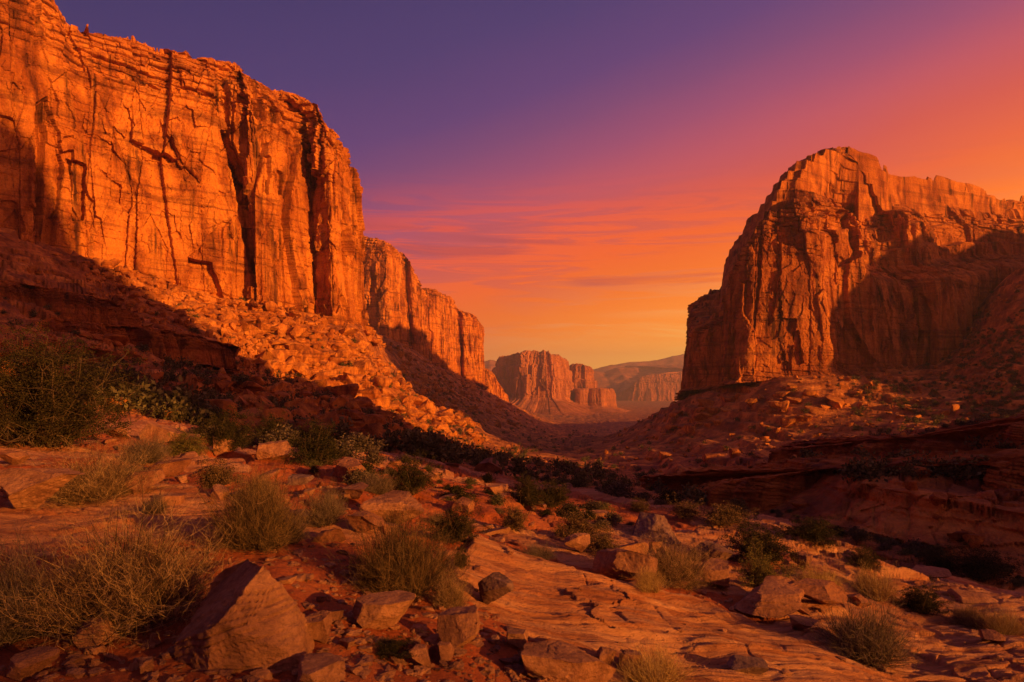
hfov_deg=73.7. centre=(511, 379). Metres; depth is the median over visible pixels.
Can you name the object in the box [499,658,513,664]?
stone
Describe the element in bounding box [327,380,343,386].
boulder
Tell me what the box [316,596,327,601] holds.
stone
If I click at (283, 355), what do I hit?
boulder
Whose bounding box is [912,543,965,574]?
green bush
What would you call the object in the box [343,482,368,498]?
rock
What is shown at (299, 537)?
grey shrub
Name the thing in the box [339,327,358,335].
boulder
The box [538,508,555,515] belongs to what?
scrub bush
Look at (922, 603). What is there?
green bush
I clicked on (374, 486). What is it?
grey shrub
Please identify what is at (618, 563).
boulder
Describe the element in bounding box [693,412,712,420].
boulder
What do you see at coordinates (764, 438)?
boulder
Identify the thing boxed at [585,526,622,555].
sage bush
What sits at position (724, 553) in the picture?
boulder
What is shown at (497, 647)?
stone
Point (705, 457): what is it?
boulder
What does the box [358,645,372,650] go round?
stone
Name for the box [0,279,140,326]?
rock ledge
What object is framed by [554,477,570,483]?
scrub bush
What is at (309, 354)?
boulder
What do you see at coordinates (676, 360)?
mountain range
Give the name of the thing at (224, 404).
boulder
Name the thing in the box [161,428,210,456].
olive bush
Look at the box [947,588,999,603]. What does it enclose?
boulder
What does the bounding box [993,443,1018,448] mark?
scrub bush
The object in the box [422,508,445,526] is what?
grey shrub
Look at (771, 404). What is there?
boulder
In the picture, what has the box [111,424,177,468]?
grey shrub
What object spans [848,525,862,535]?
scrub bush
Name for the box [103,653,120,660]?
stone
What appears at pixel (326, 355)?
boulder
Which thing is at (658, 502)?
scrub bush
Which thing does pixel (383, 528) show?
rock
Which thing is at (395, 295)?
cliff
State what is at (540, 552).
grey shrub
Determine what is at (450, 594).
dry shrub
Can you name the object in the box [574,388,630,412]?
rock bench
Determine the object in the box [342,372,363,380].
boulder
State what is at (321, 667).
boulder
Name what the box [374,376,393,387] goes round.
boulder
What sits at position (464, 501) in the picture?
boulder
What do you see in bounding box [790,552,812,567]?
boulder
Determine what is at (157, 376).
boulder
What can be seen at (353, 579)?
stone
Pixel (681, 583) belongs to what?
rock
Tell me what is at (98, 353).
rock ledge
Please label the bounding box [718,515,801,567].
green bush
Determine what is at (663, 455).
boulder
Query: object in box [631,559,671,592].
golden shrub
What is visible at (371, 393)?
boulder
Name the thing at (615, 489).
scrub bush
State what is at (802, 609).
rock
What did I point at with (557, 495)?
green bush
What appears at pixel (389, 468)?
scrub bush
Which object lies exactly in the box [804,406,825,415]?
boulder
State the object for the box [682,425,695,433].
boulder
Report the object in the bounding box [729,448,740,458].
boulder
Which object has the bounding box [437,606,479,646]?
boulder
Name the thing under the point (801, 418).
boulder
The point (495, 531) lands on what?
rock
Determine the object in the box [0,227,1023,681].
ground
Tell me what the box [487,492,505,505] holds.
scrub bush
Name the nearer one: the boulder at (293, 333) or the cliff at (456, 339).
the boulder at (293, 333)
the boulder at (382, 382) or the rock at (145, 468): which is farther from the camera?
the boulder at (382, 382)
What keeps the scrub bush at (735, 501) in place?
on the ground
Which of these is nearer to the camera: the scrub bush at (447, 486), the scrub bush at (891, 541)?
the scrub bush at (447, 486)
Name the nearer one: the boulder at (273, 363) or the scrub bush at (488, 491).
the scrub bush at (488, 491)
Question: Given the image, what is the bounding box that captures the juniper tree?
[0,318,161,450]
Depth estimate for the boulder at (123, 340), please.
104.01 m
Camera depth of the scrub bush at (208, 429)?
25.77 m
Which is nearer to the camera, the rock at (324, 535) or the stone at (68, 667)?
the stone at (68, 667)
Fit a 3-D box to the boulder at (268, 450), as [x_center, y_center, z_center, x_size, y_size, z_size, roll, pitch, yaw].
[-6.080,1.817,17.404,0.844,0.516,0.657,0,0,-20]
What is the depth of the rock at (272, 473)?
12.66 m
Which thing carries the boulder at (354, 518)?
on the ground
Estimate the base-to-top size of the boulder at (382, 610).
0.218 m
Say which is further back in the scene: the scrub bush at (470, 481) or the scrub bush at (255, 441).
the scrub bush at (255, 441)
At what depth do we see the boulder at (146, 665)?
3.42 m
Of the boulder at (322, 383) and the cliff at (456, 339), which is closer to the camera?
the boulder at (322, 383)
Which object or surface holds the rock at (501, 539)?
on the ground
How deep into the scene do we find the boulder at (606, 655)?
4.46 m
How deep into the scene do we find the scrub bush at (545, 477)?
41.91 m
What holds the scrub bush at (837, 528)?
on the ground
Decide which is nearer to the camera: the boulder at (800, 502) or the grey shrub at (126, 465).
the grey shrub at (126, 465)
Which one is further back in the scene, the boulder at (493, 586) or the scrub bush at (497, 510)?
the scrub bush at (497, 510)
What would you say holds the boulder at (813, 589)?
on the ground
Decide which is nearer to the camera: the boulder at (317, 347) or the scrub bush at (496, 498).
the scrub bush at (496, 498)
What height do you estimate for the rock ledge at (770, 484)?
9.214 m
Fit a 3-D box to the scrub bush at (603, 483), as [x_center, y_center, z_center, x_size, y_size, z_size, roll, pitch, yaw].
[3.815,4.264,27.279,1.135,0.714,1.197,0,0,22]
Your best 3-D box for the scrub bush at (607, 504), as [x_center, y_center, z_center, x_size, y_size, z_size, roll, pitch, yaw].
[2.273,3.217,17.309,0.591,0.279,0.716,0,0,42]
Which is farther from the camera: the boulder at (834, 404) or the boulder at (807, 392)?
the boulder at (807, 392)
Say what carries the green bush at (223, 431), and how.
on the ground
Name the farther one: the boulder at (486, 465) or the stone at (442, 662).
the boulder at (486, 465)
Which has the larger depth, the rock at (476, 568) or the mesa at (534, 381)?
the mesa at (534, 381)
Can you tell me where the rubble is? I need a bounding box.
[0,251,1023,472]
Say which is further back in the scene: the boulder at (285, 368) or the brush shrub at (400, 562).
the boulder at (285, 368)
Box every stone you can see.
[65,664,78,671]
[66,654,94,659]
[87,644,105,654]
[88,667,101,676]
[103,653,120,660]
[118,667,127,670]
[218,669,233,676]
[250,667,272,679]
[270,670,281,676]
[277,575,296,583]
[295,573,305,581]
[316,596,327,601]
[330,609,343,619]
[339,637,355,647]
[348,576,360,583]
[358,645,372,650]
[361,655,373,661]
[383,664,390,670]
[388,657,406,664]
[389,624,399,629]
[420,606,434,611]
[422,612,431,616]
[439,660,446,665]
[453,646,466,655]
[493,644,500,651]
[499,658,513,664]
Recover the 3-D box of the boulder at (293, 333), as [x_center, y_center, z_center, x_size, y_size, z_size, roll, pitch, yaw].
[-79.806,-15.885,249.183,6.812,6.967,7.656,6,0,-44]
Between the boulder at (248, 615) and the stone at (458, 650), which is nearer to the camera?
the boulder at (248, 615)
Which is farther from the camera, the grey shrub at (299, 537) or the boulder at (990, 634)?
the boulder at (990, 634)
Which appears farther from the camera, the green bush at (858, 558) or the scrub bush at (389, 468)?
the scrub bush at (389, 468)
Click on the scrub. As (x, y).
(413, 440)
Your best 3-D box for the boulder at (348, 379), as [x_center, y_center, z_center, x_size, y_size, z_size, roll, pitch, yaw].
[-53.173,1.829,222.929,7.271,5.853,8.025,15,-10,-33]
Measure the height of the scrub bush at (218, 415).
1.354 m
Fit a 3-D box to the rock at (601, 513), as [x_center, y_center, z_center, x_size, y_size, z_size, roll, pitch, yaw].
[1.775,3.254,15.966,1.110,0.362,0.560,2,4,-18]
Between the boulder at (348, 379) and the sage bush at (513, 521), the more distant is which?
the boulder at (348, 379)
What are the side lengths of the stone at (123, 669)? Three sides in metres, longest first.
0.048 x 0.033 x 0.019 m
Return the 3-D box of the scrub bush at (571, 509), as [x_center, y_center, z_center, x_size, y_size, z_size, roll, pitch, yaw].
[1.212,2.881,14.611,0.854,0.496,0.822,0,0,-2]
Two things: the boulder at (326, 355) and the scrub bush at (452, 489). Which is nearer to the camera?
the scrub bush at (452, 489)
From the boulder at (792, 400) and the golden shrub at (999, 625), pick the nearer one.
the golden shrub at (999, 625)
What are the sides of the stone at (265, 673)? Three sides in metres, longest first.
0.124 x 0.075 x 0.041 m
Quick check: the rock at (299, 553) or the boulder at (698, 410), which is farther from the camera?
the boulder at (698, 410)
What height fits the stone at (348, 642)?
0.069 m
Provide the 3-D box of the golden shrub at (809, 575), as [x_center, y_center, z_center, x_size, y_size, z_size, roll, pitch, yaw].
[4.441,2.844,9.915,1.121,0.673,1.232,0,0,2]
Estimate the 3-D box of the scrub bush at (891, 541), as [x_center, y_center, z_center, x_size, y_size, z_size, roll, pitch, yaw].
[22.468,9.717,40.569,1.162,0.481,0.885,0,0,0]
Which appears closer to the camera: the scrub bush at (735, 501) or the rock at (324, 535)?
the rock at (324, 535)
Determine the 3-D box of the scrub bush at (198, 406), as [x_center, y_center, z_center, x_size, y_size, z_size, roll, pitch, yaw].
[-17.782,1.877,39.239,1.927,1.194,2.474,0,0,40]
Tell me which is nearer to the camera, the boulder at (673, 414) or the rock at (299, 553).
the rock at (299, 553)
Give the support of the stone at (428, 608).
on the ground
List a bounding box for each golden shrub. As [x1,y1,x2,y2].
[610,635,715,681]
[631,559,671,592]
[780,556,854,591]
[843,557,916,602]
[974,601,1023,635]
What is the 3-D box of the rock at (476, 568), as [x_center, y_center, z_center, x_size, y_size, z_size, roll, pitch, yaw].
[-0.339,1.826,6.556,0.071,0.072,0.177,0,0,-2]
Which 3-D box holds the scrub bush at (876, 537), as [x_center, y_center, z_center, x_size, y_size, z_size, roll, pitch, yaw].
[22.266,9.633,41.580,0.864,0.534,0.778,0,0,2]
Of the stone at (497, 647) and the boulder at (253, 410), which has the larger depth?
the boulder at (253, 410)
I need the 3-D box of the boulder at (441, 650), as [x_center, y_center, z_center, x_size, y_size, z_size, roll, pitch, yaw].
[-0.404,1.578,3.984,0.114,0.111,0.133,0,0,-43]
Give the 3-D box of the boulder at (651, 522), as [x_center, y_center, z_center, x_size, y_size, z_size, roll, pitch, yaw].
[2.840,2.967,13.781,1.052,0.542,0.894,0,0,0]
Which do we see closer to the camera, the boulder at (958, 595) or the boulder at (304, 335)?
the boulder at (958, 595)
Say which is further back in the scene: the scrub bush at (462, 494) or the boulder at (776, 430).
the boulder at (776, 430)
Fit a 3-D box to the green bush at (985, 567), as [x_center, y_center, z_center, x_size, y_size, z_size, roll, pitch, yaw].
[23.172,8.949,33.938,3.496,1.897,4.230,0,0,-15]
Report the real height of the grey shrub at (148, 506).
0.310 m
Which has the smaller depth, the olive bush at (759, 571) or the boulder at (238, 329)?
the olive bush at (759, 571)
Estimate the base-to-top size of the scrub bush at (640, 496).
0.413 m
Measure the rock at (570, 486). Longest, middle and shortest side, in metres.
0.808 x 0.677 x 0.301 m
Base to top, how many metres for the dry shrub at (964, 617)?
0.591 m
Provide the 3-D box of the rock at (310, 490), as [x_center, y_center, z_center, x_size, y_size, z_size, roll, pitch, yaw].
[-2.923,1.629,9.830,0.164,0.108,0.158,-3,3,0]
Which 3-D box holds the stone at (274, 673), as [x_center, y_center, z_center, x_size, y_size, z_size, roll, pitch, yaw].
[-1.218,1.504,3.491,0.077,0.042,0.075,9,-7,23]
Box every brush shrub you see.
[174,450,318,556]
[309,481,492,607]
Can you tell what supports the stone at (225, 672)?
on the ground
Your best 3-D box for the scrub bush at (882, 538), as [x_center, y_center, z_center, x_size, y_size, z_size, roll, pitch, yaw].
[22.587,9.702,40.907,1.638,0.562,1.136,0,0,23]
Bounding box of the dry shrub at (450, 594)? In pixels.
[428,558,479,607]
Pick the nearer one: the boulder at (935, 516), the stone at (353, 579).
the stone at (353, 579)
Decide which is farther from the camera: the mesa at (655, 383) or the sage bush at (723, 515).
the mesa at (655, 383)
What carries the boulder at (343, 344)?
on the ground
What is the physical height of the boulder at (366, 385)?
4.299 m
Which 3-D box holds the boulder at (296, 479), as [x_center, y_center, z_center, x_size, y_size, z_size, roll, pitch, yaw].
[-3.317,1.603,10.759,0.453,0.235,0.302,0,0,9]
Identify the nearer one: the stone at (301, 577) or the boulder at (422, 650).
the boulder at (422, 650)
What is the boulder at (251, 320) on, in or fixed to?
on the ground
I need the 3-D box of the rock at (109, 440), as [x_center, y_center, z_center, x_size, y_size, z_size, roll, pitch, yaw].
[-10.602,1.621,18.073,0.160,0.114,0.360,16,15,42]
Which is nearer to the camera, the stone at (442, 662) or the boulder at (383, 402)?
the stone at (442, 662)
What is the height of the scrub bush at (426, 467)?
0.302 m
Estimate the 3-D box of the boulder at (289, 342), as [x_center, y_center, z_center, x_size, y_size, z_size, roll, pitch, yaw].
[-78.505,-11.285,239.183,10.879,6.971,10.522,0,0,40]
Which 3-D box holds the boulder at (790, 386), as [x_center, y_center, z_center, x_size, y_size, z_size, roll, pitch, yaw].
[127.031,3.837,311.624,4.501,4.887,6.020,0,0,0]
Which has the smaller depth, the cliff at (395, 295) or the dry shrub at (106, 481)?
the dry shrub at (106, 481)
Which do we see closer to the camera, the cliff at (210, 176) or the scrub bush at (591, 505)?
the scrub bush at (591, 505)
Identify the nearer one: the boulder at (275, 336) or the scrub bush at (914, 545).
the scrub bush at (914, 545)
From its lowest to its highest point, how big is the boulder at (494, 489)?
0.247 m
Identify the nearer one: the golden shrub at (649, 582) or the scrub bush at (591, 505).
the golden shrub at (649, 582)
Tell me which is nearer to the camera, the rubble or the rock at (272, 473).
the rock at (272, 473)
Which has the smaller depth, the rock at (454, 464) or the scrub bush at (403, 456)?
the scrub bush at (403, 456)
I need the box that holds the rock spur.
[484,368,508,401]
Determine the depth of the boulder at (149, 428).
18.82 m
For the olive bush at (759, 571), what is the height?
0.763 m
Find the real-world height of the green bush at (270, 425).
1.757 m
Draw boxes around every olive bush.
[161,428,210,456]
[731,536,809,587]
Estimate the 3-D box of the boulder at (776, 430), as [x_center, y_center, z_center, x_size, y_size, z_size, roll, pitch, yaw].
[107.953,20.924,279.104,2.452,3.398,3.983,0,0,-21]
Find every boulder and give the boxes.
[0,450,30,464]
[0,468,84,508]
[7,646,60,681]
[23,361,75,375]
[72,617,119,649]
[103,333,128,345]
[104,427,130,437]
[107,397,127,404]
[122,469,164,491]
[138,656,153,674]
[139,423,183,443]
[141,372,163,380]
[174,559,314,672]
[200,399,236,413]
[235,326,242,331]
[237,407,262,418]
[238,316,254,323]
[239,312,250,316]
[255,349,299,361]
[256,440,290,459]
[265,334,278,338]
[268,339,288,345]
[270,361,277,367]
[274,349,301,358]
[277,365,295,371]
[282,338,306,348]
[284,362,310,375]
[286,327,306,339]
[287,474,314,485]
[289,344,323,362]
[297,653,345,681]
[300,333,311,337]
[305,610,331,643]
[308,333,320,340]
[310,325,322,330]
[310,344,319,349]
[312,375,329,380]
[314,379,328,387]
[315,371,328,375]
[320,351,329,359]
[326,383,358,397]
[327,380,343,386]
[328,340,346,349]
[328,357,346,364]
[330,457,365,478]
[333,349,351,360]
[337,367,359,373]
[338,374,359,389]
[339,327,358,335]
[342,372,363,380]
[347,510,384,531]
[352,590,415,629]
[357,388,381,398]
[359,381,369,388]
[359,490,423,524]
[370,397,390,408]
[372,409,392,417]
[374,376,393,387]
[405,644,430,667]
[429,641,453,662]
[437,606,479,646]
[451,496,474,511]
[474,457,502,474]
[478,572,513,604]
[486,485,503,493]
[506,627,528,648]
[521,640,615,681]
[565,533,589,552]
[591,547,657,579]
[597,646,616,664]
[617,651,641,671]
[632,511,680,544]
[659,452,671,459]
[665,425,677,430]
[669,410,682,417]
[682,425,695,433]
[685,541,734,561]
[692,407,705,419]
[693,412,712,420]
[699,558,729,586]
[702,453,720,461]
[712,419,723,425]
[727,655,768,673]
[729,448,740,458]
[733,575,803,617]
[745,398,757,405]
[759,436,768,439]
[767,401,779,407]
[772,391,789,397]
[772,427,780,433]
[774,400,788,411]
[780,414,795,427]
[786,383,796,390]
[786,397,802,403]
[788,498,806,506]
[788,614,818,629]
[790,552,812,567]
[790,578,847,604]
[795,415,808,421]
[802,389,818,395]
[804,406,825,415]
[804,413,811,420]
[819,405,829,409]
[825,394,844,405]
[827,400,841,407]
[912,565,951,577]
[913,466,931,476]
[929,492,948,505]
[932,513,940,518]
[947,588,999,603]
[949,531,967,541]
[961,534,984,548]
[978,629,1005,640]
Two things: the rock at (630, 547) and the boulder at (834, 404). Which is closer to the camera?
the rock at (630, 547)
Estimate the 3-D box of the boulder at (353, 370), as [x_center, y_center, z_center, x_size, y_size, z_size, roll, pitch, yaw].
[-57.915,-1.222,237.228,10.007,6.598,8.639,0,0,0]
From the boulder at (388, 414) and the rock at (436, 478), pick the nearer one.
the rock at (436, 478)
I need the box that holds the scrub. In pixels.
[1,288,1023,504]
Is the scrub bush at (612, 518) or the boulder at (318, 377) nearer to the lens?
the scrub bush at (612, 518)
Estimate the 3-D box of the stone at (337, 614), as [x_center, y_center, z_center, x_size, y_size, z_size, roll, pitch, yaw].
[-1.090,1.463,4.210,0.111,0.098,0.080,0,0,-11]
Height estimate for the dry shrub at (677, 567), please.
1.128 m
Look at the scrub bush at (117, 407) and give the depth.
35.51 m
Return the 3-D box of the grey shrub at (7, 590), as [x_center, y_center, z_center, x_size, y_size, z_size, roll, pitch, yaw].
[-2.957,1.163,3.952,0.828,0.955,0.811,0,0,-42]
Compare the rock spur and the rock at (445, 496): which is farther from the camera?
the rock spur
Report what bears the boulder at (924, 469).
on the ground
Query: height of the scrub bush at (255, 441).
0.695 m
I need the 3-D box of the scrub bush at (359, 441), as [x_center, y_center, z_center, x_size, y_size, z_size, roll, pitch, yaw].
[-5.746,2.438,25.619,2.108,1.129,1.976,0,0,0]
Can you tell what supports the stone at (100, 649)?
on the ground
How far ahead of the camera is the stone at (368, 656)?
3.67 m
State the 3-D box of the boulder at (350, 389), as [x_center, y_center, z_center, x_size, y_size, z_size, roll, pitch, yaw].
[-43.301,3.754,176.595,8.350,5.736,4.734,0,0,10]
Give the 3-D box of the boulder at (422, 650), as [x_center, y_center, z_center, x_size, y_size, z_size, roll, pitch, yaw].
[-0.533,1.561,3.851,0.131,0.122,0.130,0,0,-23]
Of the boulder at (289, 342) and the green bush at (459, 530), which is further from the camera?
the boulder at (289, 342)
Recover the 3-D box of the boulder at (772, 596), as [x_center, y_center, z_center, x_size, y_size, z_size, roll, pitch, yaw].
[3.237,2.671,8.340,1.073,0.293,0.678,0,0,-37]
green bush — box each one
[192,405,268,452]
[240,402,289,436]
[284,418,358,465]
[370,627,430,662]
[375,448,444,494]
[413,493,493,544]
[451,547,470,569]
[505,472,550,510]
[538,477,574,509]
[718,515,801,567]
[767,513,845,548]
[838,543,886,573]
[886,575,952,615]
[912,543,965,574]
[941,538,1022,585]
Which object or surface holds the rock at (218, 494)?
on the ground
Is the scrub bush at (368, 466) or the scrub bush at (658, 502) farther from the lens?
the scrub bush at (658, 502)
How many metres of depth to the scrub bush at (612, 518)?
14.37 m
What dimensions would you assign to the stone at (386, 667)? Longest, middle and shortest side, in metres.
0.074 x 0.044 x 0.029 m
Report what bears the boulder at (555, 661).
on the ground
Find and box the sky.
[55,0,1023,368]
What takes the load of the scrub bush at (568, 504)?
on the ground
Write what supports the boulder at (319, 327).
on the ground
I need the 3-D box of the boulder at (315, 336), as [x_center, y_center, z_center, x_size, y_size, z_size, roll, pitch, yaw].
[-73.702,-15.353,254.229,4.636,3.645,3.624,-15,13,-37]
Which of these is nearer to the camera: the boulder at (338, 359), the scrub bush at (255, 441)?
the scrub bush at (255, 441)
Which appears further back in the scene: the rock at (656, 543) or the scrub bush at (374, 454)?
the scrub bush at (374, 454)
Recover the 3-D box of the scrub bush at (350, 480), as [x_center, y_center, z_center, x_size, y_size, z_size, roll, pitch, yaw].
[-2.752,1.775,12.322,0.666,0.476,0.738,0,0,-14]
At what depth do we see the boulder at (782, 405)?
295.22 m
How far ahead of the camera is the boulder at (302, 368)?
208.71 m
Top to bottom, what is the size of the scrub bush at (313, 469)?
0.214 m
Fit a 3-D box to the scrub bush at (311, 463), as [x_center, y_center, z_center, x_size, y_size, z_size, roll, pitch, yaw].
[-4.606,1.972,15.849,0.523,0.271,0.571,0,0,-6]
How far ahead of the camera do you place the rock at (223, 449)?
18.27 m
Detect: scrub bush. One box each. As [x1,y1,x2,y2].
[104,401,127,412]
[187,416,220,433]
[193,402,220,412]
[193,406,234,424]
[199,424,218,437]
[233,435,259,447]
[253,423,298,447]
[253,432,273,441]
[303,460,323,467]
[307,465,321,473]
[331,439,361,457]
[337,431,388,452]
[342,467,377,484]
[355,445,388,465]
[359,456,386,475]
[382,465,395,474]
[399,453,413,462]
[423,465,433,471]
[439,483,466,496]
[442,483,452,489]
[445,489,479,501]
[461,477,478,484]
[481,472,496,482]
[483,487,493,494]
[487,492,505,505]
[494,507,506,513]
[538,472,553,481]
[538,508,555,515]
[548,470,562,476]
[551,502,587,519]
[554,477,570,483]
[559,502,583,512]
[563,471,592,487]
[577,499,606,510]
[582,509,599,519]
[588,501,616,511]
[589,519,612,530]
[595,478,615,490]
[595,478,639,497]
[599,509,623,525]
[630,492,650,501]
[650,486,684,504]
[651,498,668,504]
[726,497,747,509]
[731,506,751,511]
[828,525,847,536]
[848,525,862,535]
[849,528,873,542]
[871,534,881,540]
[874,537,901,544]
[880,539,899,545]
[899,537,925,551]
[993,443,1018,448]
[1002,562,1021,571]
[1005,579,1023,587]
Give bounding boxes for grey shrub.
[0,495,81,650]
[103,456,146,475]
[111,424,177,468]
[132,492,174,514]
[285,510,318,546]
[291,476,351,526]
[358,466,399,495]
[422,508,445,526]
[516,540,562,560]
[779,579,966,671]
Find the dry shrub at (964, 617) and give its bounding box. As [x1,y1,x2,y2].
[934,593,995,629]
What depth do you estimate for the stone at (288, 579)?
4.76 m
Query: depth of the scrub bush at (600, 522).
13.67 m
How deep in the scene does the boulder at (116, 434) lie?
18.33 m
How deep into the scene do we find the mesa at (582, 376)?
2511.54 m
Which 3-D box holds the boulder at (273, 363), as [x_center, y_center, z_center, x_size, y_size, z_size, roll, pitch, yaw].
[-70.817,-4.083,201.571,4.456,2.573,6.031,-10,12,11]
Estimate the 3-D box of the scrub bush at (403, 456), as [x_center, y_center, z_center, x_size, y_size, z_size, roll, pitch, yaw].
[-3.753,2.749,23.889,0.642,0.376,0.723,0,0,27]
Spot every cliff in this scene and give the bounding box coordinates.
[0,0,377,346]
[363,236,430,360]
[422,288,488,389]
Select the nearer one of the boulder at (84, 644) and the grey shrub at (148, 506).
the boulder at (84, 644)
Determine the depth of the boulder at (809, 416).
282.20 m
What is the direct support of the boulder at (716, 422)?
on the ground
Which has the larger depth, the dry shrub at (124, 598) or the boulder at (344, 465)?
the boulder at (344, 465)
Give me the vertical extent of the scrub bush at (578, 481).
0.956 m
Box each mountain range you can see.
[484,360,641,395]
[593,354,683,371]
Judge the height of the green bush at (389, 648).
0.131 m
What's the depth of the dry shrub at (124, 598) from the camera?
4.00 m
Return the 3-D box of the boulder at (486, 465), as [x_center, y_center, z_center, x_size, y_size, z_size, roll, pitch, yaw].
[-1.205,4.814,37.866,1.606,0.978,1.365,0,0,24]
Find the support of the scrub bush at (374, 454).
on the ground
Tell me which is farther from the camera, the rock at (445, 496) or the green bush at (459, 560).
the rock at (445, 496)
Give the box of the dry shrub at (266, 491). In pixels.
[225,460,291,502]
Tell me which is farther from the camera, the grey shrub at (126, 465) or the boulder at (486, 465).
the boulder at (486, 465)
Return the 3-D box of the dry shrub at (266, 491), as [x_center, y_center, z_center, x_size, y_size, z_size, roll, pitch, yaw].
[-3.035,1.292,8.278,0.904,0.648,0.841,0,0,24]
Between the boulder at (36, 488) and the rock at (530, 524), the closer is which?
the boulder at (36, 488)
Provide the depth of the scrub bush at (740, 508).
19.41 m
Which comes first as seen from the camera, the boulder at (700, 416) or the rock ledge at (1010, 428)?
the rock ledge at (1010, 428)
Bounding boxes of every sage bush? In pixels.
[174,454,244,488]
[493,490,535,535]
[551,507,609,538]
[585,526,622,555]
[621,497,654,511]
[657,492,704,519]
[697,500,758,527]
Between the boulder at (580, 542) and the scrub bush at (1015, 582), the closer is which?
the boulder at (580, 542)
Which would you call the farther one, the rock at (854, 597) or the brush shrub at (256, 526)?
the rock at (854, 597)
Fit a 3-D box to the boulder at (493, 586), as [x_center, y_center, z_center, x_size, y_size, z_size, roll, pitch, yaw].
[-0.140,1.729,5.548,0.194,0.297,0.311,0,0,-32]
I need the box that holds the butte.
[674,146,1023,399]
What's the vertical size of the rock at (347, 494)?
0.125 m
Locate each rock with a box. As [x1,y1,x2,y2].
[104,438,118,443]
[131,464,147,470]
[150,458,191,476]
[158,493,186,505]
[174,474,186,482]
[210,484,228,500]
[212,436,234,454]
[261,469,280,480]
[292,549,302,556]
[303,488,314,493]
[312,528,345,542]
[341,492,351,498]
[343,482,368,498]
[380,522,396,536]
[388,460,402,467]
[430,475,440,480]
[439,492,465,500]
[445,463,459,466]
[473,565,479,571]
[476,527,510,535]
[484,483,507,491]
[495,537,504,542]
[528,521,534,526]
[550,536,564,541]
[559,483,572,488]
[582,510,609,518]
[617,542,648,554]
[649,542,662,551]
[667,577,690,587]
[798,604,809,614]
[847,593,870,606]
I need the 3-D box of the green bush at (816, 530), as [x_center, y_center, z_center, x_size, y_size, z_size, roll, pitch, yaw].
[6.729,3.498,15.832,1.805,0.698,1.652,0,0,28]
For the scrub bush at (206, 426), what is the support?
on the ground
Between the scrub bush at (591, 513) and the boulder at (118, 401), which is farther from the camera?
the boulder at (118, 401)
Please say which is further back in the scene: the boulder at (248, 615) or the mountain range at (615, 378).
the mountain range at (615, 378)
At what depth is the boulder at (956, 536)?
38.75 m
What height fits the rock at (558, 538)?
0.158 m
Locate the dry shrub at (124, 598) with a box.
[0,469,268,660]
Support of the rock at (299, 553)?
on the ground
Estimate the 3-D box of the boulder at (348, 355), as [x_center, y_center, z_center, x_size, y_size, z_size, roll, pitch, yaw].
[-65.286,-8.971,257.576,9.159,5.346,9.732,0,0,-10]
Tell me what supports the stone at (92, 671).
on the ground
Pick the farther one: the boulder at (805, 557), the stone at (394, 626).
the boulder at (805, 557)
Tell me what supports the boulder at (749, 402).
on the ground
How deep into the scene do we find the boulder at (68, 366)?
55.83 m
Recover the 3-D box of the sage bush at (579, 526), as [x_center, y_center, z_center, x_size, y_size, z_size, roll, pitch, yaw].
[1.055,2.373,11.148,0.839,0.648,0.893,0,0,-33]
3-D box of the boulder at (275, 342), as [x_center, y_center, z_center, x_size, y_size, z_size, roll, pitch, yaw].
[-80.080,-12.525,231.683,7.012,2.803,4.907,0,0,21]
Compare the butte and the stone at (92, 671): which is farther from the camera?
the butte
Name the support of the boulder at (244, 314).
on the ground
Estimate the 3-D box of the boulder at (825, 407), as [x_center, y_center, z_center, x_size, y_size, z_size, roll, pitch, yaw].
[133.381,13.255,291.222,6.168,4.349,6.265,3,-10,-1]
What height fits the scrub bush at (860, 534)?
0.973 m
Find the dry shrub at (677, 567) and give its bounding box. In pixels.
[604,523,729,593]
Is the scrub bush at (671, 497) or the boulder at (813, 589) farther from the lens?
the scrub bush at (671, 497)
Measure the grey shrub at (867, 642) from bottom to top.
0.894 m
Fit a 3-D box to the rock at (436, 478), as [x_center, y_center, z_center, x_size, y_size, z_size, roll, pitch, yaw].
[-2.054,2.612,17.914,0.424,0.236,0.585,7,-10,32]
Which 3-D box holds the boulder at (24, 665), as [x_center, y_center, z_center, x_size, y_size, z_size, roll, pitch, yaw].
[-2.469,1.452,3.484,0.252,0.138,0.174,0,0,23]
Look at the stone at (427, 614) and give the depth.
4.79 m
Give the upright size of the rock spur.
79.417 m
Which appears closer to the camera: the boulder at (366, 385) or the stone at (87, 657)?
the stone at (87, 657)
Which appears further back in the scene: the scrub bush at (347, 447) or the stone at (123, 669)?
the scrub bush at (347, 447)
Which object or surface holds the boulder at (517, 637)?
on the ground
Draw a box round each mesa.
[492,349,594,415]
[569,363,597,388]
[616,365,682,400]
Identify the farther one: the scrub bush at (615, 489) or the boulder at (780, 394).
the boulder at (780, 394)
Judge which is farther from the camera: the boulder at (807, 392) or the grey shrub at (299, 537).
the boulder at (807, 392)
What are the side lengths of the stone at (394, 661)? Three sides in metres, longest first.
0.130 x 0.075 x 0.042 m
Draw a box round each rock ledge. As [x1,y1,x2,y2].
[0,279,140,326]
[37,317,239,370]
[39,337,128,364]
[639,448,1023,511]
[768,413,1023,461]
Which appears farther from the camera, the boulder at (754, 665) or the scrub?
the scrub
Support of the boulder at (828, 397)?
on the ground
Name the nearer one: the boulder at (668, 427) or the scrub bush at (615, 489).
the scrub bush at (615, 489)
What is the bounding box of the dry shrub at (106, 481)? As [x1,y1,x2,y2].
[18,432,187,507]
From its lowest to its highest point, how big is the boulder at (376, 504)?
0.432 m

